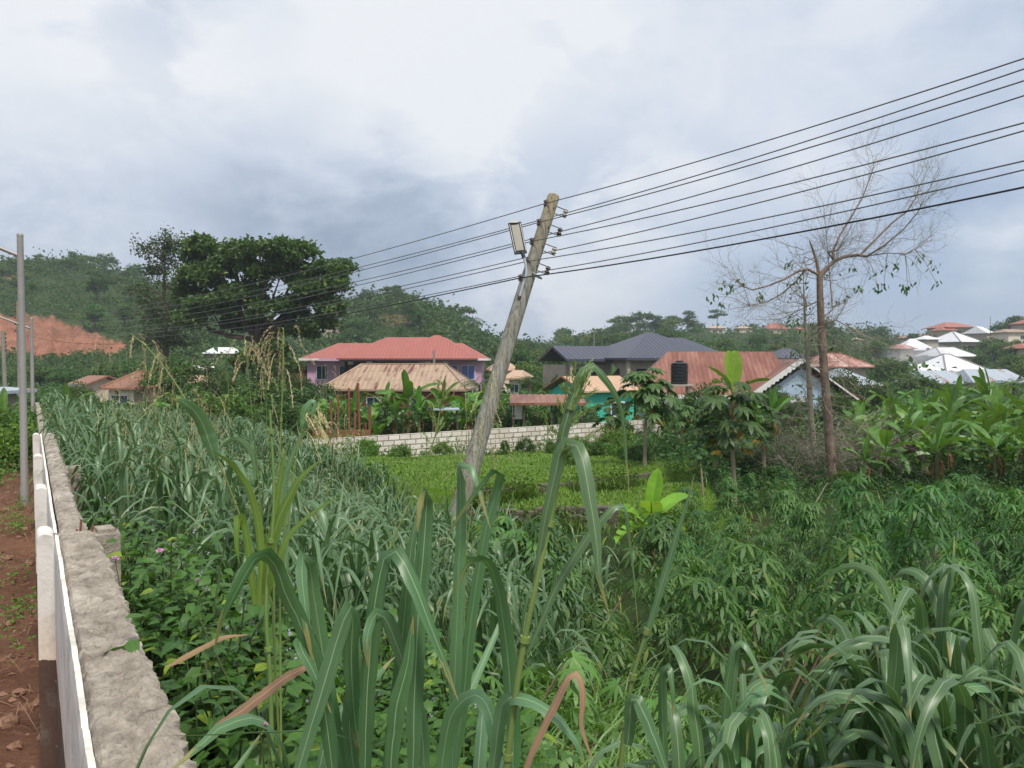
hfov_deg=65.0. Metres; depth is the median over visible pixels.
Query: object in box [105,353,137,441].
grass stalk
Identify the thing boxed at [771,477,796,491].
cassava plant
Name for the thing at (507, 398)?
banana plant
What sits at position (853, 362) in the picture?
house
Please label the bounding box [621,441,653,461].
bush
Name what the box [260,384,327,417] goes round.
bush
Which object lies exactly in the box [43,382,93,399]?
banana plant
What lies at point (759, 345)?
tall tree
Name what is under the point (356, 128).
sky
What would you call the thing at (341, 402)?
banana plant
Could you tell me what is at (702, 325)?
spreading tree
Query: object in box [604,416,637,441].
bush
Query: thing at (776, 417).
banana plant
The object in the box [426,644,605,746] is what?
cassava plant
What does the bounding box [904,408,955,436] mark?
banana plant
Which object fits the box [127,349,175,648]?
grass stalk
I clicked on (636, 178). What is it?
power line
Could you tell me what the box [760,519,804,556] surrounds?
cassava plant
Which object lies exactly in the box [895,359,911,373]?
broadleaf tree
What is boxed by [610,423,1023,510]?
field undergrowth
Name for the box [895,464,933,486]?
bush
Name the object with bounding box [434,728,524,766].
cassava plant
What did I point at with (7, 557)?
stone
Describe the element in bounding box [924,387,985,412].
banana plant
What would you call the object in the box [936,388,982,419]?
banana plant
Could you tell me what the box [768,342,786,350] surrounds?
light green tree
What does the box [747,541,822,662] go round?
cassava plant
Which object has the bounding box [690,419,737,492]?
papaya tree
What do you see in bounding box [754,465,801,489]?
bush
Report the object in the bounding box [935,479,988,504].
cassava plant
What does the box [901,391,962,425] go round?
banana plant
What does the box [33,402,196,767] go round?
boundary wall
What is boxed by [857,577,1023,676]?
cassava plant
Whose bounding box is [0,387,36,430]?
shelter
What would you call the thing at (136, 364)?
broadleaf tree
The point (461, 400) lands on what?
banana plant
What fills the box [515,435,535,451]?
bush
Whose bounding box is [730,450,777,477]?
bush
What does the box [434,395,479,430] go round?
banana plant
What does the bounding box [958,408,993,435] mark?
banana plant
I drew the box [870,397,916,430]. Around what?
banana plant
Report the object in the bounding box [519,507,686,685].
cassava plant
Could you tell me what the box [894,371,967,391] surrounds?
town house
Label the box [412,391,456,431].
banana plant
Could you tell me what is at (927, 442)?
banana plant
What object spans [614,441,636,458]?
bush
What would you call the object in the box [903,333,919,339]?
broadleaf tree
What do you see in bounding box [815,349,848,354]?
spreading tree
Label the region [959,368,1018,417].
banana plant
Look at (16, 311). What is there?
utility pole
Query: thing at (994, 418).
banana plant
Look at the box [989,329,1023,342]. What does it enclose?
town house
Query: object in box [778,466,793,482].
cassava plant
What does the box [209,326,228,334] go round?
broadleaf tree
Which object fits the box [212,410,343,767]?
grass stalk
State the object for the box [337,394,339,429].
timber post
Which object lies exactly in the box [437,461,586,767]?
grass tussock
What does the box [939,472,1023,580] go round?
cassava plant
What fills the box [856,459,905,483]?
bush
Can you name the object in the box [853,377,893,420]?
leafy tree
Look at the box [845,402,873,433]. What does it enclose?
banana plant
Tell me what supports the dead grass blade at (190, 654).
on the weed undergrowth at (229, 751)
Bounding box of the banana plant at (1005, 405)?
[979,399,1023,440]
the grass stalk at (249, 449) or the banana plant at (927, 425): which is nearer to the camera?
the grass stalk at (249, 449)
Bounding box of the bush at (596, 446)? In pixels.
[584,441,611,456]
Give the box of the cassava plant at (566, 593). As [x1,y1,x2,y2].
[519,538,589,662]
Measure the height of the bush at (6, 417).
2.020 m
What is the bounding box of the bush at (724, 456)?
[694,443,752,468]
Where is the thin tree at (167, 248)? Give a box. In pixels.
[119,225,212,363]
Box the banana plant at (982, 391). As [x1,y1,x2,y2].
[962,367,1018,410]
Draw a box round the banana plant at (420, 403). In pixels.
[398,385,433,432]
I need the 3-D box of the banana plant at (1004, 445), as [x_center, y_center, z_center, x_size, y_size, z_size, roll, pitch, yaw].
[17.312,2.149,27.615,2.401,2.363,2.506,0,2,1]
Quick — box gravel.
[0,467,36,767]
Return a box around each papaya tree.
[586,397,629,433]
[612,367,684,465]
[662,397,704,445]
[683,381,777,506]
[686,449,715,495]
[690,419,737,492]
[740,410,784,472]
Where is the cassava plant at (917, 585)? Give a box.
[883,555,990,616]
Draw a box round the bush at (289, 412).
[241,399,325,438]
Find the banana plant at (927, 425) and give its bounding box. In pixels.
[905,417,985,462]
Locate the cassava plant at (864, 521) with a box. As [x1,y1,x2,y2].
[850,511,907,561]
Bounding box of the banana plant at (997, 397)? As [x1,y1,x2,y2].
[965,385,1023,429]
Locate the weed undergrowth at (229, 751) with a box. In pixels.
[80,499,580,767]
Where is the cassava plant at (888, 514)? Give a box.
[873,502,964,592]
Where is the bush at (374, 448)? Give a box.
[353,437,380,456]
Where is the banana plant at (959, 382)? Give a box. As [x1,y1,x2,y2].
[938,374,977,405]
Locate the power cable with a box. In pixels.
[27,186,1023,343]
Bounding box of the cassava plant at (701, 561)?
[672,538,793,656]
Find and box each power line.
[16,58,1023,310]
[16,80,1023,319]
[16,122,1023,329]
[16,160,1023,334]
[26,95,1023,322]
[26,130,1023,331]
[27,68,1023,313]
[27,169,1023,337]
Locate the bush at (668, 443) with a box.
[650,439,692,457]
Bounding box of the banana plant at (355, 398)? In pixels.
[336,388,368,417]
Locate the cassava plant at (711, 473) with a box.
[702,468,719,484]
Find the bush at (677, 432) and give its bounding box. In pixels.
[656,426,706,446]
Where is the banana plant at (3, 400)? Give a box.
[0,387,18,423]
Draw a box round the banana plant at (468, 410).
[443,399,481,429]
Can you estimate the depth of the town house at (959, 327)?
287.06 m
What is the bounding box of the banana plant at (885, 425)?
[846,409,899,440]
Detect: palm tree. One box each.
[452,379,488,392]
[509,376,548,392]
[900,378,923,395]
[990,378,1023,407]
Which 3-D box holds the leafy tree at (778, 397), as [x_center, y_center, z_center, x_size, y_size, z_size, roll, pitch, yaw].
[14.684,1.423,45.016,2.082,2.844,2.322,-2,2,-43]
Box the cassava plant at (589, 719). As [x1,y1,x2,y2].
[531,680,617,751]
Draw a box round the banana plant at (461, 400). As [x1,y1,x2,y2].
[451,391,483,428]
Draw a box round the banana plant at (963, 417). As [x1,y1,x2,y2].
[948,414,1000,467]
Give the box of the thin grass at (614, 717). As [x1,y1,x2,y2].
[381,607,817,767]
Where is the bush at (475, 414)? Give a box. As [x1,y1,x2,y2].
[443,407,478,429]
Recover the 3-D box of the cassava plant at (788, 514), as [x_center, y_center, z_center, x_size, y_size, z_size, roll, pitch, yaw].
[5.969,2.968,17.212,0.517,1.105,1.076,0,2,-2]
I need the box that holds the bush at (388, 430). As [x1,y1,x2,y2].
[371,411,404,434]
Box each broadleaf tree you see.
[0,371,27,386]
[8,275,26,286]
[25,281,39,293]
[26,365,54,386]
[45,370,82,384]
[58,256,80,272]
[78,303,109,332]
[80,279,110,302]
[85,362,126,377]
[91,252,118,268]
[112,305,135,327]
[119,270,130,277]
[119,359,149,375]
[122,286,137,299]
[125,263,142,274]
[157,291,182,301]
[182,361,223,377]
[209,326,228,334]
[333,333,350,342]
[345,316,375,338]
[345,328,363,339]
[359,287,375,299]
[407,306,431,330]
[451,313,474,323]
[510,347,532,365]
[515,343,526,357]
[527,342,543,350]
[529,352,568,370]
[533,372,542,384]
[538,341,548,349]
[554,327,573,339]
[571,339,586,345]
[572,335,579,342]
[589,333,604,344]
[609,321,630,332]
[611,321,634,330]
[628,333,640,337]
[634,321,644,329]
[644,319,666,329]
[655,323,673,334]
[665,315,684,329]
[714,338,734,350]
[717,347,737,351]
[745,333,767,344]
[810,343,847,356]
[825,318,837,337]
[828,327,843,334]
[861,341,895,360]
[866,361,877,371]
[869,357,901,376]
[872,326,889,336]
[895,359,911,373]
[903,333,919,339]
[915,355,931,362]
[970,354,989,365]
[976,337,1010,359]
[984,342,1007,360]
[988,321,1008,330]
[995,353,1023,366]
[997,346,1018,357]
[998,315,1023,328]
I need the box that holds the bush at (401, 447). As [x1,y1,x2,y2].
[386,442,413,457]
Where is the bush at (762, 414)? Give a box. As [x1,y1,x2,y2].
[736,401,766,422]
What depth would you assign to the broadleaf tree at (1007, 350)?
164.46 m
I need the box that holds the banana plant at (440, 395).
[421,376,464,430]
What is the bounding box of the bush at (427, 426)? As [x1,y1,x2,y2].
[410,412,448,432]
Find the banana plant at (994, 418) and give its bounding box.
[960,413,1021,452]
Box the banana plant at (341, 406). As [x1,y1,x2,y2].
[316,396,364,429]
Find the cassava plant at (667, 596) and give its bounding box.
[634,557,780,677]
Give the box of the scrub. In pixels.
[0,379,1023,437]
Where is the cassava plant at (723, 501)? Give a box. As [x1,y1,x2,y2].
[677,484,737,526]
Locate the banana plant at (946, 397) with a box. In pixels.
[922,381,987,422]
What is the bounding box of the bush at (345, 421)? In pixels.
[323,409,374,435]
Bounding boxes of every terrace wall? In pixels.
[467,505,617,529]
[482,472,663,496]
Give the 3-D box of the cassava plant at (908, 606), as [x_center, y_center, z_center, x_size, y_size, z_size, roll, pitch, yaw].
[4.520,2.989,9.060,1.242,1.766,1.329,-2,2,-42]
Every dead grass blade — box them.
[168,634,246,667]
[215,665,305,724]
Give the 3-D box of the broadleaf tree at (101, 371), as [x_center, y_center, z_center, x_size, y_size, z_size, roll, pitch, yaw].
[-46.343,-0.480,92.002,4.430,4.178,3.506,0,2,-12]
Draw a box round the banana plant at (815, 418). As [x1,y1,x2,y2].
[794,412,822,434]
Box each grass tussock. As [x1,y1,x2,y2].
[136,486,487,767]
[233,730,263,767]
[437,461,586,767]
[589,537,1023,767]
[625,651,1013,767]
[653,622,814,767]
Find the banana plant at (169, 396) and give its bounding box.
[150,386,196,413]
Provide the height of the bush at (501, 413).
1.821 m
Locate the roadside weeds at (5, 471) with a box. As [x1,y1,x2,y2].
[0,447,31,483]
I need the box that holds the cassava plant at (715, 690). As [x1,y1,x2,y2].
[686,683,796,761]
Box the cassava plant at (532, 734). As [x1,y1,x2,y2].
[520,706,610,767]
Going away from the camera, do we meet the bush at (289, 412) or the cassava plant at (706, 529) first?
the cassava plant at (706, 529)
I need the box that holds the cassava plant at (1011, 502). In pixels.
[904,483,1023,572]
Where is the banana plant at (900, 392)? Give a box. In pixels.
[897,391,946,420]
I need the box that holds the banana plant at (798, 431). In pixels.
[785,420,808,452]
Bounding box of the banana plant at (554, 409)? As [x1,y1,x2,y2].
[548,405,562,424]
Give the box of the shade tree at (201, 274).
[162,229,362,380]
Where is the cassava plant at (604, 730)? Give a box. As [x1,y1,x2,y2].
[525,720,631,767]
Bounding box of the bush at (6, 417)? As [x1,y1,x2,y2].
[0,404,45,439]
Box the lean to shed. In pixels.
[510,394,585,426]
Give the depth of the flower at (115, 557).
4.44 m
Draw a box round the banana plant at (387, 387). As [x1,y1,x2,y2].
[361,381,406,434]
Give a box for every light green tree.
[0,264,14,275]
[24,273,32,281]
[512,360,542,376]
[528,348,544,360]
[551,330,570,343]
[555,333,573,345]
[581,334,593,344]
[610,331,626,338]
[662,318,680,330]
[686,319,699,327]
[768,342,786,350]
[769,332,780,341]
[873,334,883,339]
[1006,360,1023,374]
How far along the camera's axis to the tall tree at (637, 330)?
238.61 m
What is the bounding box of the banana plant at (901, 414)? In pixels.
[878,402,933,445]
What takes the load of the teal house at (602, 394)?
on the ground at (26, 678)
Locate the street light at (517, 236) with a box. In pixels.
[508,220,527,298]
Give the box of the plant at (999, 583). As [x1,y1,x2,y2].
[877,555,1003,636]
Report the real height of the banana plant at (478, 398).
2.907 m
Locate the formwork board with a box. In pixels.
[313,430,369,438]
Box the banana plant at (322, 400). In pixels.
[301,398,325,412]
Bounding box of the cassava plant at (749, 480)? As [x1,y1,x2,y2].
[741,472,755,492]
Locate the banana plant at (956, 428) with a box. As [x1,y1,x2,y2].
[913,411,981,471]
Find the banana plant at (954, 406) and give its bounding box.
[916,387,981,450]
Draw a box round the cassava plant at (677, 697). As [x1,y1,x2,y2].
[629,670,699,760]
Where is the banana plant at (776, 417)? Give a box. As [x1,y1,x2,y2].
[758,407,789,433]
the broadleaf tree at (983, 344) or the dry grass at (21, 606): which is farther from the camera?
the broadleaf tree at (983, 344)
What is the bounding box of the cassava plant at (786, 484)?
[762,479,798,522]
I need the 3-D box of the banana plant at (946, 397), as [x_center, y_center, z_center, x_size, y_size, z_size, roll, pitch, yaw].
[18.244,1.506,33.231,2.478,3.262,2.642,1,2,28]
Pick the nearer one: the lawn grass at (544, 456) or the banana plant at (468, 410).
the lawn grass at (544, 456)
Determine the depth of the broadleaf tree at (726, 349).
105.12 m
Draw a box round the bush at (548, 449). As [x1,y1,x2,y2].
[544,440,555,453]
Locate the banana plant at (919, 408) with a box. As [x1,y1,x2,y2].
[897,397,949,457]
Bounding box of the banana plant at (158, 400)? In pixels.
[148,395,165,411]
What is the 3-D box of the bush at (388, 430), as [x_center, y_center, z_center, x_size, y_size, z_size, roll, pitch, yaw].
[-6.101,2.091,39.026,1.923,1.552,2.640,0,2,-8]
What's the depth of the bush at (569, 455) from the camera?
24.40 m
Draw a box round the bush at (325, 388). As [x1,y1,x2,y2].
[303,378,341,402]
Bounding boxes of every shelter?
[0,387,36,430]
[432,408,459,431]
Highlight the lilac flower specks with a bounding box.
[103,497,476,731]
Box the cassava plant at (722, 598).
[657,532,886,719]
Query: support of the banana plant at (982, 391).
on the ground at (26, 678)
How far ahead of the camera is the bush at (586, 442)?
32.96 m
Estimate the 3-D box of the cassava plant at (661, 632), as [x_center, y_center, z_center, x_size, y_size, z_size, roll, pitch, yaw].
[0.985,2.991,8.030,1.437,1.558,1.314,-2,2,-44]
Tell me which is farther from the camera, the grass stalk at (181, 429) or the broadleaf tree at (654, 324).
the broadleaf tree at (654, 324)
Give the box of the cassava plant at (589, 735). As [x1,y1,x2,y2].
[521,709,600,767]
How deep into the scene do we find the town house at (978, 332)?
271.88 m
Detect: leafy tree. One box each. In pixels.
[63,380,100,405]
[134,354,207,397]
[193,368,246,396]
[249,357,297,392]
[285,372,318,395]
[550,405,563,423]
[674,381,730,433]
[755,384,790,416]
[775,394,822,428]
[813,387,855,426]
[829,368,865,401]
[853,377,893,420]
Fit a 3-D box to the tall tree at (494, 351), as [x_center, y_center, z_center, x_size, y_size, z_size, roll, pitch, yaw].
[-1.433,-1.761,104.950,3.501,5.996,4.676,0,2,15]
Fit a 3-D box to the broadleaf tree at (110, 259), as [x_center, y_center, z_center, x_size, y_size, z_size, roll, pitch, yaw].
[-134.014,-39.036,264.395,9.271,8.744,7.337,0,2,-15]
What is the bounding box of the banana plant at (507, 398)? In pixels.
[500,387,511,427]
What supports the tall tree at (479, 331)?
on the ground at (26, 678)
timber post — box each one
[330,400,332,429]
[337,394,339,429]
[348,388,349,429]
[353,413,355,429]
[356,383,360,429]
[368,406,370,435]
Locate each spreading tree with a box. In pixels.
[66,254,90,260]
[81,274,118,302]
[358,308,386,318]
[378,285,402,297]
[424,328,446,334]
[445,303,476,314]
[592,335,622,345]
[606,314,636,324]
[625,310,664,333]
[656,329,687,337]
[686,321,706,327]
[688,326,705,337]
[803,322,817,330]
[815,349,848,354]
[868,338,892,345]
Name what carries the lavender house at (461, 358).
on the ground at (26, 678)
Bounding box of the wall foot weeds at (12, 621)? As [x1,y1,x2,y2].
[0,492,36,664]
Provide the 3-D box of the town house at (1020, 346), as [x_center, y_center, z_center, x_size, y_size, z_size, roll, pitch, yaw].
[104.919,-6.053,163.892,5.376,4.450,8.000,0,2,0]
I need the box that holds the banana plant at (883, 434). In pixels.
[843,426,923,488]
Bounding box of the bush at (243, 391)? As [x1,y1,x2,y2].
[217,376,301,411]
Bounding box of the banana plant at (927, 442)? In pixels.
[888,428,962,478]
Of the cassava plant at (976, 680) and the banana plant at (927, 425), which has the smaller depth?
the cassava plant at (976, 680)
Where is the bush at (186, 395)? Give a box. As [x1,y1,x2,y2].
[144,383,239,419]
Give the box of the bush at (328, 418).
[295,403,336,429]
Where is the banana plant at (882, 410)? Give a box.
[873,400,891,427]
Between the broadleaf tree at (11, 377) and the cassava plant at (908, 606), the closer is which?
the cassava plant at (908, 606)
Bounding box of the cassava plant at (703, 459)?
[696,451,709,474]
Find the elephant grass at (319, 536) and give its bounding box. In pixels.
[25,385,643,751]
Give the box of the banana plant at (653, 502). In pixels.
[608,468,691,566]
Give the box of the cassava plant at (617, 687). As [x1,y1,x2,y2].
[595,678,712,760]
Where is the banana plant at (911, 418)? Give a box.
[876,402,948,461]
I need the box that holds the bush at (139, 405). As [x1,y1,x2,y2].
[124,399,153,413]
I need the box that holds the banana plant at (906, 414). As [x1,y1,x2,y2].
[894,406,958,436]
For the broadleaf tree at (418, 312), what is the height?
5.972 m
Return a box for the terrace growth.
[439,457,701,535]
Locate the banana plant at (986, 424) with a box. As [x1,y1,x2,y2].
[944,412,1017,472]
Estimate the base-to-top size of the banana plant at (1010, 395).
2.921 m
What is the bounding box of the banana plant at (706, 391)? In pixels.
[689,390,720,434]
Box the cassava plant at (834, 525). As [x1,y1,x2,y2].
[798,512,856,563]
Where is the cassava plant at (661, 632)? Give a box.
[568,595,696,712]
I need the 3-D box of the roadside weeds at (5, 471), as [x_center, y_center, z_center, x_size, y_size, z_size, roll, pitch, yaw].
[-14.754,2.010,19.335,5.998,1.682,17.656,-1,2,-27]
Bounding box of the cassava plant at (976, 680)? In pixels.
[966,665,1021,719]
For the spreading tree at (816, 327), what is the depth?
288.30 m
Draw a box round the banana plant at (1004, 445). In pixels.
[986,424,1023,472]
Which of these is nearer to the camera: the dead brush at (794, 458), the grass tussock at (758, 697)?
the grass tussock at (758, 697)
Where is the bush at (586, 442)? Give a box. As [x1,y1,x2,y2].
[571,436,592,445]
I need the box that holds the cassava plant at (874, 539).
[859,522,934,582]
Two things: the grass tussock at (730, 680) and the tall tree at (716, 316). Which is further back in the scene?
the tall tree at (716, 316)
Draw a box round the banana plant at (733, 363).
[698,350,769,445]
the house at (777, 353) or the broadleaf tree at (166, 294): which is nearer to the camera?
the house at (777, 353)
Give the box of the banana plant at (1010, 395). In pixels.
[988,386,1023,422]
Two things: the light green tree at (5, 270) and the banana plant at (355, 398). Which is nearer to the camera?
the banana plant at (355, 398)
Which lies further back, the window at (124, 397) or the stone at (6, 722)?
the window at (124, 397)
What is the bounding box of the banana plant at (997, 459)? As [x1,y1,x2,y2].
[954,419,1023,486]
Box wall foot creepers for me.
[295,417,609,456]
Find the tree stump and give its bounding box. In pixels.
[903,446,928,477]
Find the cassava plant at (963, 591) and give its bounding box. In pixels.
[924,546,1023,694]
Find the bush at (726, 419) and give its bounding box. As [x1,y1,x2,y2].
[690,414,740,434]
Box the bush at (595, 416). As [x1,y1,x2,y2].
[577,406,599,423]
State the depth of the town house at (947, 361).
132.76 m
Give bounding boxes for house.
[67,375,117,403]
[99,370,160,407]
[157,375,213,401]
[202,347,238,361]
[290,335,490,397]
[319,363,477,411]
[323,327,341,340]
[486,363,517,392]
[506,370,533,394]
[539,332,719,387]
[542,376,637,424]
[633,352,859,426]
[705,326,725,333]
[733,326,751,332]
[763,323,789,333]
[773,348,811,375]
[810,353,874,377]
[829,369,883,408]
[888,344,917,360]
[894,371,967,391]
[897,336,908,343]
[901,339,931,359]
[908,364,940,372]
[913,347,975,361]
[915,336,941,347]
[918,353,987,371]
[923,322,974,335]
[931,326,956,336]
[935,331,980,349]
[956,369,1023,390]
[962,326,991,341]
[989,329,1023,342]
[1002,343,1023,358]
[1008,320,1023,329]
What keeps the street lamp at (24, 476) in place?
on the ground at (26, 678)
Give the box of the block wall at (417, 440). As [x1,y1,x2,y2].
[302,420,660,456]
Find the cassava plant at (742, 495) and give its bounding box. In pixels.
[737,489,758,516]
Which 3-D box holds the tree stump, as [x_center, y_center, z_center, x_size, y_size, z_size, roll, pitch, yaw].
[12.738,2.700,25.292,0.833,1.484,0.260,0,2,0]
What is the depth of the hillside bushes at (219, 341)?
171.95 m
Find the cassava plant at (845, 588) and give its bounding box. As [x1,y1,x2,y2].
[704,538,891,707]
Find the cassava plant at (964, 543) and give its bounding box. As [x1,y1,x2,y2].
[937,539,1021,664]
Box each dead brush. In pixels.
[725,406,861,484]
[737,414,824,467]
[777,418,907,472]
[779,401,946,485]
[837,409,970,469]
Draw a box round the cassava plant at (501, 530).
[470,511,559,597]
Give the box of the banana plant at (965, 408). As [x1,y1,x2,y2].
[959,405,1013,437]
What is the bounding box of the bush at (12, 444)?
[0,418,40,465]
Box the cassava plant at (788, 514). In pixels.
[776,498,802,540]
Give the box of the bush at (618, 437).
[593,426,638,453]
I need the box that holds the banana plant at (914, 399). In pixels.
[899,390,938,428]
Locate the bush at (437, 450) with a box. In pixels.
[429,440,454,454]
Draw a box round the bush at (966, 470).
[940,464,986,483]
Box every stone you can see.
[0,554,11,560]
[0,712,19,728]
[4,620,15,625]
[6,740,23,751]
[12,687,25,697]
[24,560,34,565]
[32,699,38,706]
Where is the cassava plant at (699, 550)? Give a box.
[671,533,734,579]
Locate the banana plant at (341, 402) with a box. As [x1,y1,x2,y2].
[324,394,353,412]
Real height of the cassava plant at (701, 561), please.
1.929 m
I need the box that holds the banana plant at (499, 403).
[470,391,507,411]
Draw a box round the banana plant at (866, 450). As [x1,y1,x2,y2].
[839,433,891,490]
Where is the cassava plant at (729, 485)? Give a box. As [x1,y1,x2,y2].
[718,476,739,496]
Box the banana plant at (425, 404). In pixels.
[408,388,446,424]
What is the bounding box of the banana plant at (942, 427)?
[900,411,973,481]
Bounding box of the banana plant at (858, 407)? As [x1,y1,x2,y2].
[834,402,880,450]
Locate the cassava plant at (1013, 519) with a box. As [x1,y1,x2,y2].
[997,495,1023,583]
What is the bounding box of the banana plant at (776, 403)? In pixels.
[755,386,802,440]
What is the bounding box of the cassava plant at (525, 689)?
[424,664,549,749]
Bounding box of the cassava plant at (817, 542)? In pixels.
[733,520,833,633]
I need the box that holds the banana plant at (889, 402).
[854,390,928,459]
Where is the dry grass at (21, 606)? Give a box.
[0,458,39,732]
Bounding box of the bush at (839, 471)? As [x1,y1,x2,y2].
[826,469,872,490]
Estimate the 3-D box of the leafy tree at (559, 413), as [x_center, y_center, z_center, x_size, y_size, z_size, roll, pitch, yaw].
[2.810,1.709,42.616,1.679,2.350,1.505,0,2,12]
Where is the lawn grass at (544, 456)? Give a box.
[340,450,752,525]
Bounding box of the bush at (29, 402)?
[16,393,44,416]
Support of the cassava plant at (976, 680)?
on the ground at (26, 678)
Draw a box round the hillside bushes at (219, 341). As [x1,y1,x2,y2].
[0,256,1023,411]
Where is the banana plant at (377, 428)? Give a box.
[351,402,398,435]
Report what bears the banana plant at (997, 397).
on the ground at (26, 678)
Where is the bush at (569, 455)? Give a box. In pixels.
[565,451,575,466]
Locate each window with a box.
[110,395,128,406]
[316,366,327,379]
[339,366,344,375]
[366,397,381,410]
[449,365,457,370]
[461,365,474,379]
[510,384,518,393]
[610,401,624,416]
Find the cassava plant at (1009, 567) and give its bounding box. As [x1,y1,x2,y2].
[972,526,1023,594]
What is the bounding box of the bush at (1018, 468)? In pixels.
[977,459,1023,485]
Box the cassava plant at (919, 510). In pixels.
[830,472,974,633]
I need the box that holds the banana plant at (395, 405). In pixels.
[375,389,415,433]
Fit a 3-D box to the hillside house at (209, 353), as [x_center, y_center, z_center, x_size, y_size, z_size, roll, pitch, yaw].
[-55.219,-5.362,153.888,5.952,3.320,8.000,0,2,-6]
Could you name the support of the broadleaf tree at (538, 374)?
on the ground at (26, 678)
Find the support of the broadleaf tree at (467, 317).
on the ground at (26, 678)
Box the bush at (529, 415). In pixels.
[504,402,538,427]
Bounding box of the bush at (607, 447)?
[588,441,620,456]
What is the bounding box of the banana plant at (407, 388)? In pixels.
[376,369,437,433]
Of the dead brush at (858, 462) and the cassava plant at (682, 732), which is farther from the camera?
the dead brush at (858, 462)
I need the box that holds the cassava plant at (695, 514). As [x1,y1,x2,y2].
[689,508,743,539]
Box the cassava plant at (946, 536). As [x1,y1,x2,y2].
[936,504,975,554]
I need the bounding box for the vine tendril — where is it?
[959,683,1023,733]
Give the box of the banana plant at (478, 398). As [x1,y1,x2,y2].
[461,388,508,408]
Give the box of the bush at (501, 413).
[493,406,510,427]
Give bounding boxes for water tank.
[667,361,693,421]
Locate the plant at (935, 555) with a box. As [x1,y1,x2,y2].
[895,537,983,570]
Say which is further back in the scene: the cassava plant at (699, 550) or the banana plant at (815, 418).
the banana plant at (815, 418)
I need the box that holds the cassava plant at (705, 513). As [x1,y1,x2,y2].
[687,508,719,535]
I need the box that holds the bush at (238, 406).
[173,389,278,430]
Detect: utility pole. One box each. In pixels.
[1,331,6,386]
[14,301,18,404]
[449,193,567,519]
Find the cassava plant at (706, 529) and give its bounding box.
[683,515,750,565]
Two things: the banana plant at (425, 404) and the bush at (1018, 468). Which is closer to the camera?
the bush at (1018, 468)
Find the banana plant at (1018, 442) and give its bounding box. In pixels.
[999,416,1023,465]
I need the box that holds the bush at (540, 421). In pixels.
[529,418,552,425]
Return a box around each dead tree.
[694,112,974,486]
[742,213,875,476]
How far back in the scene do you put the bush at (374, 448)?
28.14 m
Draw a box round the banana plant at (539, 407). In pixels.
[529,390,550,418]
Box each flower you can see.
[112,555,119,585]
[156,548,165,604]
[195,578,204,643]
[254,705,264,767]
[263,722,272,767]
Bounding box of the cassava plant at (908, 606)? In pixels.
[858,563,987,641]
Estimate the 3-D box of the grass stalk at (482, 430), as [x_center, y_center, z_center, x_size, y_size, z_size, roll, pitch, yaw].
[-0.104,1.283,3.437,0.231,2.682,0.220,0,2,0]
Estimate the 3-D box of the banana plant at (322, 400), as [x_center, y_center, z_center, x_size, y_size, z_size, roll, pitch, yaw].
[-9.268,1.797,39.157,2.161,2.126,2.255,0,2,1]
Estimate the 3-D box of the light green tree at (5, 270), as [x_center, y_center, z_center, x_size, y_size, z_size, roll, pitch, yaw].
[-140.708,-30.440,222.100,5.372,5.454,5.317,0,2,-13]
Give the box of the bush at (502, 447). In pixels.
[499,439,509,454]
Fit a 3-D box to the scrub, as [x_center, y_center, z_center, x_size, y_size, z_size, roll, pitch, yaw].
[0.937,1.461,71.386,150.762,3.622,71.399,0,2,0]
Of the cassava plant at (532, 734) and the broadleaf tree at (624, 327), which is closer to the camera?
the cassava plant at (532, 734)
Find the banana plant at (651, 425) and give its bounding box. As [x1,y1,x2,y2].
[640,403,679,438]
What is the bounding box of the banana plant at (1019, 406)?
[1004,402,1023,432]
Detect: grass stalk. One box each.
[89,332,132,503]
[103,378,127,450]
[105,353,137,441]
[110,367,156,535]
[125,332,279,755]
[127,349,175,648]
[127,364,161,477]
[144,384,175,478]
[160,372,201,476]
[181,349,223,482]
[196,394,231,533]
[201,372,245,544]
[212,335,277,717]
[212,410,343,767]
[236,367,290,531]
[257,326,314,767]
[279,399,340,761]
[307,364,353,517]
[328,394,365,543]
[389,377,450,549]
[442,382,496,594]
[462,371,514,765]
[503,355,639,767]
[616,474,694,767]
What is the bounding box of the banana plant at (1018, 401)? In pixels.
[1010,400,1023,424]
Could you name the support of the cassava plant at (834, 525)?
on the ground at (26, 678)
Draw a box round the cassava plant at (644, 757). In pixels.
[560,731,652,767]
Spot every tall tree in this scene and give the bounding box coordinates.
[68,251,78,268]
[387,309,394,321]
[395,325,408,336]
[399,301,415,328]
[473,330,485,338]
[487,349,514,364]
[524,341,532,351]
[593,341,602,345]
[595,328,606,334]
[618,333,630,341]
[633,326,641,333]
[679,310,697,328]
[707,309,727,332]
[752,343,763,351]
[827,330,841,342]
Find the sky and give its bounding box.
[0,0,1023,342]
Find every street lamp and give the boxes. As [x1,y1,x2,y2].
[0,233,29,505]
[0,316,34,411]
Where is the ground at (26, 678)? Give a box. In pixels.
[0,270,1023,767]
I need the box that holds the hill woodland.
[0,247,1000,365]
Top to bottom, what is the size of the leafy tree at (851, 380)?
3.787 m
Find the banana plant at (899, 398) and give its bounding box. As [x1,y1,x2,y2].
[853,389,923,429]
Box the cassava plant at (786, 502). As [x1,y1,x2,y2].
[766,485,828,600]
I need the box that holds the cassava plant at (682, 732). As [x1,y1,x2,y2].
[649,715,712,767]
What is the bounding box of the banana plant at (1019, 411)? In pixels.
[1002,405,1023,424]
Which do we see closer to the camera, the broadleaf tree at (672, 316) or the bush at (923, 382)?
the bush at (923, 382)
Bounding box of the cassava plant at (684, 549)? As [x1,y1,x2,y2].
[661,539,733,658]
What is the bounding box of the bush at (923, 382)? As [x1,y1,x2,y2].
[884,372,945,391]
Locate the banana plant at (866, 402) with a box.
[844,389,881,424]
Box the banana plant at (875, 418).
[850,413,896,452]

